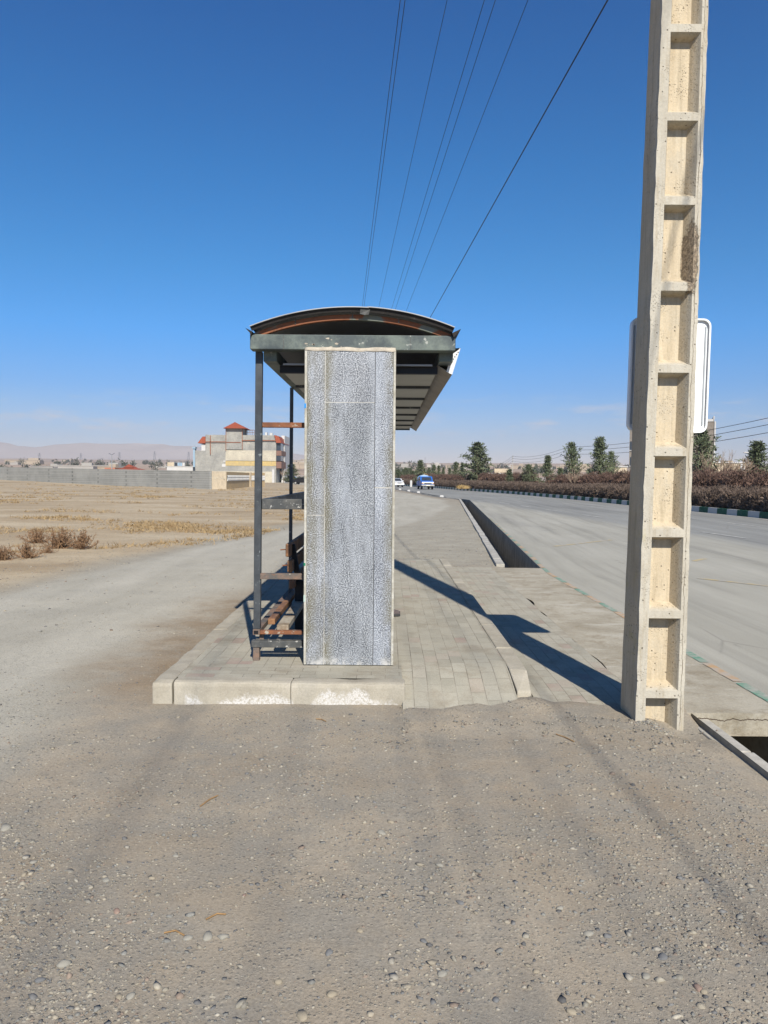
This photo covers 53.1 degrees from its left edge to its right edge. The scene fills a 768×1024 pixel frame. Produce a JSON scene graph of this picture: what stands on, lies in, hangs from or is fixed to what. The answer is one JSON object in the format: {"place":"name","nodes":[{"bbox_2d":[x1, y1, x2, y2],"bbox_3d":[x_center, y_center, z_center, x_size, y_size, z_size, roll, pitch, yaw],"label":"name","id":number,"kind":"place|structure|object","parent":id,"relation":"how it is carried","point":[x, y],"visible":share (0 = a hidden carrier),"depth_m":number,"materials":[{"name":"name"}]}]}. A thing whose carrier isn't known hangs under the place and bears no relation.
{"place":"outdoors","nodes":[
{"label":"outdoors","id":0,"kind":"place"},
{"bbox_2d":[0,483,303,552],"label":"dry grass","id":1,"kind":"structure","parent":0,"point":[169,526],"depth_m":23.76,"materials":[{"name":"plant"}]},
{"bbox_2d":[0,442,303,459],"bbox_3d":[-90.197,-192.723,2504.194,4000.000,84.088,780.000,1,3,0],"label":"hills","id":2,"kind":"structure","parent":0,"point":[128,451],"depth_m":2507.36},
{"bbox_2d":[0,458,764,476],"bbox_3d":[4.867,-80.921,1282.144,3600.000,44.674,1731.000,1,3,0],"label":"buildings","id":3,"kind":"structure","parent":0,"point":[139,464],"depth_m":1326.20,"materials":[{"name":"beige"}]},
{"bbox_2d":[5,458,43,464],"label":"town house","id":4,"kind":"structure","parent":3,"relation":"on","point":[31,460],"depth_m":782.74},
{"bbox_2d":[30,464,61,467],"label":"town house","id":5,"kind":"structure","parent":3,"relation":"on","point":[53,466],"depth_m":459.03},
{"bbox_2d":[57,463,96,468],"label":"town house","id":6,"kind":"structure","parent":3,"relation":"on","point":[86,466],"depth_m":446.84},
{"bbox_2d":[97,464,120,468],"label":"town house","id":7,"kind":"structure","parent":3,"relation":"on","point":[109,466],"depth_m":458.67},
{"bbox_2d":[93,463,124,467],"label":"town house","id":8,"kind":"structure","parent":3,"relation":"on","point":[120,465],"depth_m":480.02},
{"bbox_2d":[0,457,765,473],"bbox_3d":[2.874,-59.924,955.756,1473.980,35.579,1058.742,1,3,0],"label":"trees","id":9,"kind":"object","parent":3,"relation":"on","point":[151,463],"visible":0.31,"depth_m":612.91,"materials":[{"name":"green plant"}]},
{"bbox_2d":[490,469,507,474],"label":"yellow house","id":10,"kind":"structure","parent":3,"relation":"on","point":[499,470],"depth_m":169.67,"materials":[{"name":"beige paint"}]},
{"bbox_2d":[564,464,591,471],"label":"town house","id":11,"kind":"structure","parent":3,"relation":"on","point":[584,467],"depth_m":615.29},
{"bbox_2d":[603,466,627,472],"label":"beige shed","id":12,"kind":"structure","parent":3,"relation":"on","point":[623,467],"depth_m":103.73,"materials":[{"name":"paint"}]},
{"bbox_2d":[629,416,715,470],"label":"apartment block","id":13,"kind":"structure","parent":3,"relation":"on","point":[711,423],"depth_m":109.66,"materials":[{"name":"concrete"}]},
{"bbox_2d":[692,461,745,471],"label":"yellow house","id":14,"kind":"structure","parent":3,"relation":"on","point":[736,463],"depth_m":91.68,"materials":[{"name":"beige paint"}]},
{"bbox_2d":[0,480,767,1023],"bbox_3d":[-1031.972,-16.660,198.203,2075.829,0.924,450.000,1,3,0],"label":"ground","id":15,"kind":"structure","parent":0,"point":[198,580],"depth_m":3.46,"materials":[{"name":"gravel"}]},
{"bbox_2d":[0,823,10,831],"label":"pebble","id":16,"kind":"object","parent":15,"relation":"on","point":[5,827],"visible":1,"depth_m":3.34,"materials":[{"name":"stone"}]},
{"bbox_2d":[0,545,22,560],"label":"dry shrub","id":17,"kind":"object","parent":15,"relation":"on","point":[4,553],"visible":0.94,"depth_m":13.86,"materials":[{"name":"plant"}]},
{"bbox_2d":[9,541,48,558],"bbox_3d":[-6.678,0.719,14.241,0.712,0.391,0.638,1,3,15],"label":"dry shrub","id":18,"kind":"object","parent":15,"relation":"on","point":[27,552],"visible":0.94,"depth_m":14.21,"materials":[{"name":"plant"}]},
{"bbox_2d":[16,527,50,543],"bbox_3d":[-7.875,0.537,17.328,0.727,0.406,0.752,0,3,-15],"label":"dry shrub","id":19,"kind":"object","parent":15,"relation":"on","point":[36,537],"visible":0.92,"depth_m":17.26,"materials":[{"name":"plant"}]},
{"bbox_2d":[34,977,45,982],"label":"pebble","id":20,"kind":"object","parent":15,"relation":"on","point":[39,979],"visible":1,"depth_m":2.35,"materials":[{"name":"stone"}]},
{"bbox_2d":[41,545,58,552],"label":"dry shrub","id":21,"kind":"object","parent":15,"relation":"on","point":[48,549],"visible":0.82,"depth_m":15.16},
{"bbox_2d":[39,527,79,548],"bbox_3d":[-6.732,0.558,16.119,0.920,0.514,0.953,1,3,0],"label":"dry shrub","id":22,"kind":"object","parent":15,"relation":"on","point":[56,542],"visible":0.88,"depth_m":16.05,"materials":[{"name":"plant"}]},
{"bbox_2d":[56,959,71,967],"bbox_3d":[-1.013,1.431,2.436,0.040,0.021,0.036,1,3,3],"label":"pebble","id":23,"kind":"object","parent":15,"relation":"on","point":[63,963],"visible":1,"depth_m":2.43,"materials":[{"name":"stone"}]},
{"bbox_2d":[57,530,98,549],"bbox_3d":[-6.229,0.603,16.051,0.864,0.475,0.775,2,3,30],"label":"dry shrub","id":24,"kind":"object","parent":15,"relation":"on","point":[81,543],"visible":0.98,"depth_m":16.01,"materials":[{"name":"plant"}]},
{"bbox_2d":[0,467,211,488],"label":"block wall","id":25,"kind":"structure","parent":15,"relation":"on","point":[168,478],"depth_m":96.22,"materials":[{"name":"concrete"}]},
{"bbox_2d":[126,992,135,999],"bbox_3d":[-0.756,1.445,2.294,0.030,0.017,0.024,-2,4,-44],"label":"pebble","id":26,"kind":"object","parent":15,"relation":"on","point":[131,995],"visible":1,"depth_m":2.29,"materials":[{"name":"stone"}]},
{"bbox_2d":[120,464,144,469],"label":"tiled house","id":27,"kind":"structure","parent":15,"relation":"on","point":[130,467],"depth_m":232.01,"materials":[{"name":"red tile"}]},
{"bbox_2d":[164,929,184,935],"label":"twig","id":28,"kind":"object","parent":15,"relation":"on","point":[179,932],"visible":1,"depth_m":2.60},
{"bbox_2d":[166,462,192,470],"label":"white house","id":29,"kind":"structure","parent":15,"relation":"on","point":[170,466],"depth_m":191.90,"materials":[{"name":"beige paint"}]},
{"bbox_2d":[183,935,192,940],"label":"pebble","id":30,"kind":"object","parent":15,"relation":"on","point":[188,937],"visible":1,"depth_m":2.57,"materials":[{"name":"stone"}]},
{"bbox_2d":[202,931,212,940],"bbox_3d":[-0.592,1.428,2.586,0.033,0.018,0.050,8,7,-5],"label":"pebble","id":31,"kind":"object","parent":15,"relation":"on","point":[207,935],"visible":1,"depth_m":2.58,"materials":[{"name":"stone"}]},
{"bbox_2d":[217,934,228,939],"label":"pebble","id":32,"kind":"object","parent":15,"relation":"on","point":[222,936],"visible":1,"depth_m":2.58,"materials":[{"name":"stone"}]},
{"bbox_2d":[212,471,264,488],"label":"garden wall","id":33,"kind":"structure","parent":15,"relation":"on","point":[226,480],"depth_m":89.25,"materials":[{"name":"beige paint"}]},
{"bbox_2d":[192,422,288,482],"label":"apartment block","id":34,"kind":"structure","parent":15,"relation":"on","point":[232,449],"depth_m":177.71,"materials":[{"name":"beige paint"}]},
{"bbox_2d":[277,443,283,450],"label":"window","id":35,"kind":"structure","parent":34,"relation":"in","point":[280,447],"depth_m":178.01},
{"bbox_2d":[152,566,404,704],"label":"kerb","id":36,"kind":"structure","parent":15,"relation":"on","point":[169,686],"depth_m":5.23,"materials":[{"name":"concrete"}]},
{"bbox_2d":[280,464,303,481],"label":"pine tree","id":37,"kind":"object","parent":15,"relation":"on","point":[294,471],"visible":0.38,"depth_m":171.47,"materials":[{"name":"green plant"}]},
{"bbox_2d":[293,477,303,483],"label":"parked car","id":38,"kind":"object","parent":15,"relation":"on","point":[298,480],"visible":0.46,"depth_m":149.32,"materials":[{"name":"black metal"}]},
{"bbox_2d":[296,1009,307,1021],"bbox_3d":[-0.237,1.450,2.215,0.031,0.018,0.050,-10,0,-27],"label":"pebble","id":39,"kind":"object","parent":15,"relation":"on","point":[301,1015],"visible":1,"depth_m":2.21,"materials":[{"name":"stone"}]},
{"bbox_2d":[325,948,332,955],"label":"pebble","id":40,"kind":"object","parent":15,"relation":"on","point":[328,952],"visible":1,"depth_m":2.50,"materials":[{"name":"stone"}]},
{"bbox_2d":[327,990,336,997],"bbox_3d":[-0.155,1.446,2.307,0.036,0.016,0.026,6,8,-25],"label":"pebble","id":41,"kind":"object","parent":15,"relation":"on","point":[331,993],"visible":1,"depth_m":2.30,"materials":[{"name":"stone"}]},
{"bbox_2d":[178,559,517,708],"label":"platform","id":42,"kind":"structure","parent":15,"relation":"on","point":[446,654],"depth_m":6.11,"materials":[{"name":"concrete"}]},
{"bbox_2d":[280,532,303,628],"bbox_3d":[-0.598,0.630,8.134,0.677,0.795,2.510,1,3,0],"label":"bench","id":43,"kind":"object","parent":42,"relation":"on","point":[296,559],"visible":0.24,"depth_m":7.03,"materials":[{"name":"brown wood"}]},
{"bbox_2d":[246,306,460,664],"bbox_3d":[-0.208,-0.345,9.534,1.607,2.664,7.802,1,3,0],"label":"bus shelter","id":44,"kind":"object","parent":42,"relation":"on","point":[364,383],"visible":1,"depth_m":5.69,"materials":[{"name":"stone"}]},
{"bbox_2d":[437,970,447,976],"bbox_3d":[0.182,1.444,2.404,0.033,0.016,0.026,0,3,-12],"label":"pebble","id":45,"kind":"object","parent":15,"relation":"on","point":[441,973],"visible":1,"depth_m":2.40,"materials":[{"name":"stone"}]},
{"bbox_2d":[439,559,531,697],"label":"kerb","id":46,"kind":"structure","parent":15,"relation":"on","point":[517,670],"depth_m":6.62,"materials":[{"name":"concrete"}]},
{"bbox_2d":[566,1007,577,1014],"bbox_3d":[0.549,1.455,2.239,0.038,0.015,0.027,11,7,31],"label":"pebble","id":47,"kind":"object","parent":15,"relation":"on","point":[571,1010],"visible":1,"depth_m":2.23,"materials":[{"name":"stone"}]},
{"bbox_2d":[396,489,767,780],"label":"kerb","id":48,"kind":"structure","parent":15,"relation":"on","point":[498,562],"depth_m":4.93,"materials":[{"name":"concrete"}]},
{"bbox_2d":[398,489,767,778],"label":"ditch","id":49,"kind":"object","parent":15,"relation":"in","point":[511,553],"visible":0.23,"depth_m":17.17,"materials":[{"name":"concrete"}]},
{"bbox_2d":[492,568,767,735],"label":"ditch crossing","id":50,"kind":"object","parent":49,"relation":"on","point":[595,629],"visible":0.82,"depth_m":7.04,"materials":[{"name":"concrete"}]},
{"bbox_2d":[583,930,593,936],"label":"pebble","id":51,"kind":"object","parent":15,"relation":"on","point":[589,933],"visible":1,"depth_m":2.62,"materials":[{"name":"stone"}]},
{"bbox_2d":[642,972,650,979],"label":"pebble","id":52,"kind":"object","parent":15,"relation":"on","point":[645,976],"visible":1,"depth_m":2.40,"materials":[{"name":"stone"}]},
{"bbox_2d":[658,953,667,959],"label":"pebble","id":53,"kind":"object","parent":15,"relation":"on","point":[663,956],"visible":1,"depth_m":2.50,"materials":[{"name":"stone"}]},
{"bbox_2d":[693,983,701,991],"bbox_3d":[0.959,1.452,2.349,0.023,0.017,0.038,0,3,-12],"label":"pebble","id":54,"kind":"object","parent":15,"relation":"on","point":[697,987],"visible":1,"depth_m":2.34,"materials":[{"name":"stone"}]},
{"bbox_2d":[0,0,767,480],"label":"sky","id":55,"kind":"structure","parent":0,"point":[178,178],"materials":[{"name":"blue"}]},
{"bbox_2d":[453,567,621,704],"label":"pavement","id":56,"kind":"structure","parent":0,"point":[559,663],"depth_m":6.95,"materials":[{"name":"concrete"}]},
{"bbox_2d":[620,0,707,730],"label":"utility pole","id":57,"kind":"object","parent":56,"relation":"on","point":[655,633],"visible":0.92,"depth_m":4.87,"materials":[{"name":"concrete"}]},
{"bbox_2d":[362,0,400,305],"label":"overhead wire","id":58,"kind":"object","parent":57,"relation":"attached to","point":[383,135],"visible":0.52,"depth_m":17.63,"materials":[{"name":"metal"}]},
{"bbox_2d":[364,2,404,303],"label":"overhead wire","id":59,"kind":"object","parent":57,"relation":"attached to","point":[387,130],"visible":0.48,"depth_m":17.36,"materials":[{"name":"metal"}]},
{"bbox_2d":[379,1,446,304],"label":"overhead wire","id":60,"kind":"object","parent":57,"relation":"attached to","point":[418,128],"visible":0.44,"depth_m":17.25,"materials":[{"name":"metal"}]},
{"bbox_2d":[393,0,484,302],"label":"overhead wire","id":61,"kind":"object","parent":57,"relation":"attached to","point":[445,129],"visible":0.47,"depth_m":17.26,"materials":[{"name":"metal"}]},
{"bbox_2d":[396,0,495,305],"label":"overhead wire","id":62,"kind":"object","parent":57,"relation":"attached to","point":[453,129],"visible":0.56,"depth_m":17.09,"materials":[{"name":"metal"}]},
{"bbox_2d":[407,0,527,307],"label":"overhead wire","id":63,"kind":"object","parent":57,"relation":"attached to","point":[477,129],"visible":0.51,"depth_m":16.59,"materials":[{"name":"metal"}]},
{"bbox_2d":[430,0,607,317],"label":"overhead wire","id":64,"kind":"object","parent":57,"relation":"attached to","point":[533,132],"visible":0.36,"depth_m":11.08,"materials":[{"name":"metal"}]},
{"bbox_2d":[626,318,710,432],"bbox_3d":[1.947,-0.934,5.259,0.550,0.779,0.059,1,3,0],"label":"sign board","id":65,"kind":"object","parent":57,"relation":"attached to","point":[703,345],"visible":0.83,"depth_m":5.26,"materials":[{"name":"metal"}]},
{"bbox_2d":[395,486,767,702],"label":"road","id":66,"kind":"structure","parent":0,"point":[727,626],"depth_m":14.80,"materials":[{"name":"asphalt"}]},
{"bbox_2d":[395,478,403,486],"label":"car","id":67,"kind":"object","parent":66,"relation":"on","point":[398,481],"visible":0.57,"depth_m":123.54,"materials":[{"name":"white paint"}]},
{"bbox_2d":[417,476,434,488],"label":"pickup truck","id":68,"kind":"object","parent":66,"relation":"on","point":[422,481],"visible":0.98,"depth_m":100.80,"materials":[{"name":"blue paint"}]},
{"bbox_2d":[395,485,767,537],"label":"lane marking","id":69,"kind":"object","parent":66,"relation":"on","point":[627,510],"visible":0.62,"depth_m":35.39,"materials":[{"name":"white paint"}]},
{"bbox_2d":[396,484,767,518],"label":"kerb","id":70,"kind":"structure","parent":66,"relation":"on","point":[747,513],"depth_m":48.96,"materials":[{"name":"concrete"}]},
{"bbox_2d":[491,518,767,701],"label":"edge paint","id":71,"kind":"object","parent":66,"relation":"on","point":[755,691],"visible":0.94,"depth_m":6.77,"materials":[{"name":"paint"}]},
{"bbox_2d":[557,540,767,585],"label":"bay marking","id":72,"kind":"object","parent":66,"relation":"on","point":[692,560],"visible":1,"depth_m":12.07,"materials":[{"name":"paint"}]},
{"bbox_3d":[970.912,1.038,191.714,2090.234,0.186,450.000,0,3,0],"label":"planting strip","id":73,"kind":"structure","parent":0,"visible":0},
{"bbox_2d":[402,474,416,479],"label":"tall hedge","id":74,"kind":"object","parent":73,"relation":"on","point":[409,476],"visible":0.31,"depth_m":149.29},
{"bbox_2d":[412,460,430,483],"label":"pine tree","id":75,"kind":"object","parent":73,"relation":"on","point":[420,468],"visible":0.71,"depth_m":127.54,"materials":[{"name":"green plant"}]},
{"bbox_2d":[434,479,452,486],"bbox_3d":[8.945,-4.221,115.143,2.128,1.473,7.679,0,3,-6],"label":"hedge","id":76,"kind":"object","parent":73,"relation":"on","point":[437,482],"visible":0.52,"depth_m":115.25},
{"bbox_2d":[438,474,464,480],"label":"tall hedge","id":77,"kind":"object","parent":73,"relation":"on","point":[450,477],"visible":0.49,"depth_m":121.46,"materials":[{"name":"plant"}]},
{"bbox_2d":[451,461,460,476],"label":"pine tree","id":78,"kind":"object","parent":73,"relation":"on","point":[455,469],"visible":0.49,"depth_m":129.63,"materials":[{"name":"green plant"}]},
{"bbox_2d":[450,479,470,487],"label":"hedge","id":79,"kind":"object","parent":73,"relation":"on","point":[456,483],"visible":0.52,"depth_m":102.06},
{"bbox_2d":[462,479,485,488],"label":"hedge","id":80,"kind":"object","parent":73,"relation":"on","point":[471,484],"visible":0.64,"depth_m":94.31,"materials":[{"name":"plant"}]},
{"bbox_2d":[456,441,493,480],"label":"pine tree","id":81,"kind":"object","parent":73,"relation":"on","point":[477,453],"visible":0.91,"depth_m":103.22,"materials":[{"name":"green plant"}]},
{"bbox_2d":[474,480,499,489],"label":"hedge","id":82,"kind":"object","parent":73,"relation":"on","point":[485,485],"visible":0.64,"depth_m":88.17,"materials":[{"name":"plant"}]},
{"bbox_2d":[477,471,505,481],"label":"tall hedge","id":83,"kind":"object","parent":73,"relation":"on","point":[489,477],"visible":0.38,"depth_m":97.22,"materials":[{"name":"plant"}]},
{"bbox_2d":[490,481,519,490],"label":"hedge","id":84,"kind":"object","parent":73,"relation":"on","point":[502,486],"visible":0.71,"depth_m":81.17,"materials":[{"name":"plant"}]},
{"bbox_2d":[504,469,514,481],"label":"pine tree","id":85,"kind":"object","parent":73,"relation":"on","point":[509,477],"visible":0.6,"depth_m":83.75,"materials":[{"name":"green plant"}]},
{"bbox_2d":[496,471,538,482],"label":"tall hedge","id":86,"kind":"object","parent":73,"relation":"on","point":[517,476],"visible":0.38,"depth_m":86.89,"materials":[{"name":"plant"}]},
{"bbox_2d":[508,481,543,492],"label":"hedge","id":87,"kind":"object","parent":73,"relation":"on","point":[522,486],"visible":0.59,"depth_m":74.68,"materials":[{"name":"plant"}]},
{"bbox_2d":[519,464,537,481],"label":"pine tree","id":88,"kind":"object","parent":73,"relation":"on","point":[529,474],"visible":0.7,"depth_m":83.70,"materials":[{"name":"green plant"}]},
{"bbox_2d":[535,455,555,482],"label":"pine tree","id":89,"kind":"object","parent":73,"relation":"on","point":[547,466],"visible":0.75,"depth_m":79.66,"materials":[{"name":"green plant"}]},
{"bbox_2d":[528,482,567,493],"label":"hedge","id":90,"kind":"object","parent":73,"relation":"on","point":[544,488],"visible":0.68,"depth_m":67.75,"materials":[{"name":"plant"}]},
{"bbox_2d":[550,483,582,496],"bbox_3d":[15.165,-1.696,61.230,2.128,1.366,7.680,0,3,-2],"label":"hedge","id":91,"kind":"object","parent":73,"relation":"on","point":[568,489],"visible":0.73,"depth_m":61.09,"materials":[{"name":"plant"}]},
{"bbox_2d":[545,473,591,484],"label":"tall hedge","id":92,"kind":"object","parent":73,"relation":"on","point":[562,478],"visible":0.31,"depth_m":72.45,"materials":[{"name":"plant"}]},
{"bbox_2d":[554,441,585,480],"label":"pine tree","id":93,"kind":"object","parent":73,"relation":"on","point":[572,453],"visible":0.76,"depth_m":73.58,"materials":[{"name":"green plant"}]},
{"bbox_2d":[565,468,581,483],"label":"bare tree","id":94,"kind":"object","parent":73,"relation":"on","point":[569,478],"visible":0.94,"depth_m":67.65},
{"bbox_2d":[585,436,614,474],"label":"pine tree","id":95,"kind":"object","parent":73,"relation":"on","point":[599,458],"visible":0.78,"depth_m":71.58,"materials":[{"name":"green plant"}]},
{"bbox_2d":[575,471,625,484],"bbox_3d":[18.356,-2.152,63.133,3.035,2.619,9.954,0,3,-4],"label":"tall hedge","id":96,"kind":"object","parent":73,"relation":"on","point":[607,478],"visible":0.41,"depth_m":62.17,"materials":[{"name":"plant"}]},
{"bbox_2d":[577,482,629,500],"bbox_3d":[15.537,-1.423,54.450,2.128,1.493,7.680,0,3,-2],"label":"hedge","id":97,"kind":"object","parent":73,"relation":"on","point":[596,490],"visible":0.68,"depth_m":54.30,"materials":[{"name":"plant"}]},
{"bbox_2d":[602,451,619,473],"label":"pine tree","id":98,"kind":"object","parent":73,"relation":"on","point":[612,459],"visible":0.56,"depth_m":73.65,"materials":[{"name":"green plant"}]},
{"bbox_2d":[613,469,629,486],"bbox_3d":[18.882,-1.814,54.409,3.035,2.818,9.954,0,3,-2],"label":"tall hedge","id":99,"kind":"object","parent":73,"relation":"on","point":[623,479],"visible":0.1,"depth_m":57.99,"materials":[{"name":"plant"}]},
{"bbox_2d":[692,429,724,472],"bbox_3d":[24.623,-3.830,60.125,4.139,5.538,3.821,2,3,37],"label":"pine tree","id":100,"kind":"object","parent":73,"relation":"on","point":[701,442],"visible":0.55,"depth_m":59.45,"materials":[{"name":"green plant"}]},
{"bbox_2d":[691,485,734,506],"bbox_3d":[16.244,-0.789,40.909,2.128,1.444,7.679,0,3,-3],"label":"hedge","id":101,"kind":"object","parent":73,"relation":"on","point":[698,496],"visible":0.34,"depth_m":38.16,"materials":[{"name":"plant"}]},
{"bbox_2d":[698,454,738,472],"bbox_3d":[25.042,-2.695,57.563,2.152,3.784,3.246,-1,3,-34],"label":"bare tree","id":102,"kind":"object","parent":73,"relation":"on","point":[731,466],"visible":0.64,"depth_m":57.36,"materials":[{"name":"plant"}]},
{"bbox_2d":[692,466,767,490],"bbox_3d":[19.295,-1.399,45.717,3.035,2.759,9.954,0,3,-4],"label":"tall hedge","id":103,"kind":"object","parent":73,"relation":"on","point":[706,478],"visible":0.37,"depth_m":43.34,"materials":[{"name":"plant"}]},
{"bbox_2d":[710,451,754,472],"bbox_3d":[25.781,-2.683,56.669,3.307,3.855,2.192,0,3,-19],"label":"bare tree","id":104,"kind":"object","parent":73,"relation":"on","point":[747,463],"visible":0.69,"depth_m":56.41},
{"bbox_2d":[705,484,767,511],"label":"hedge","id":105,"kind":"object","parent":73,"relation":"on","point":[744,498],"visible":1,"depth_m":34.39,"materials":[{"name":"plant"}]},
{"bbox_2d":[734,440,767,475],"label":"pine tree","id":106,"kind":"object","parent":73,"relation":"on","point":[756,453],"visible":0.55,"depth_m":57.47,"materials":[{"name":"green plant"}]},
{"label":"utility pole","id":107,"kind":"object","parent":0,"visible":0},
{"bbox_2d":[494,418,766,466],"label":"overhead wire","id":108,"kind":"object","parent":107,"relation":"attached to","point":[624,443],"visible":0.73,"depth_m":101.00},
{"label":"utility pole","id":109,"kind":"object","parent":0,"visible":0},
{"bbox_2d":[487,424,767,469],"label":"overhead wire","id":110,"kind":"object","parent":109,"relation":"attached to","point":[626,447],"visible":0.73,"depth_m":101.32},
{"bbox_2d":[487,432,767,471],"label":"overhead wire","id":111,"kind":"object","parent":109,"relation":"attached to","point":[627,452],"visible":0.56,"depth_m":96.55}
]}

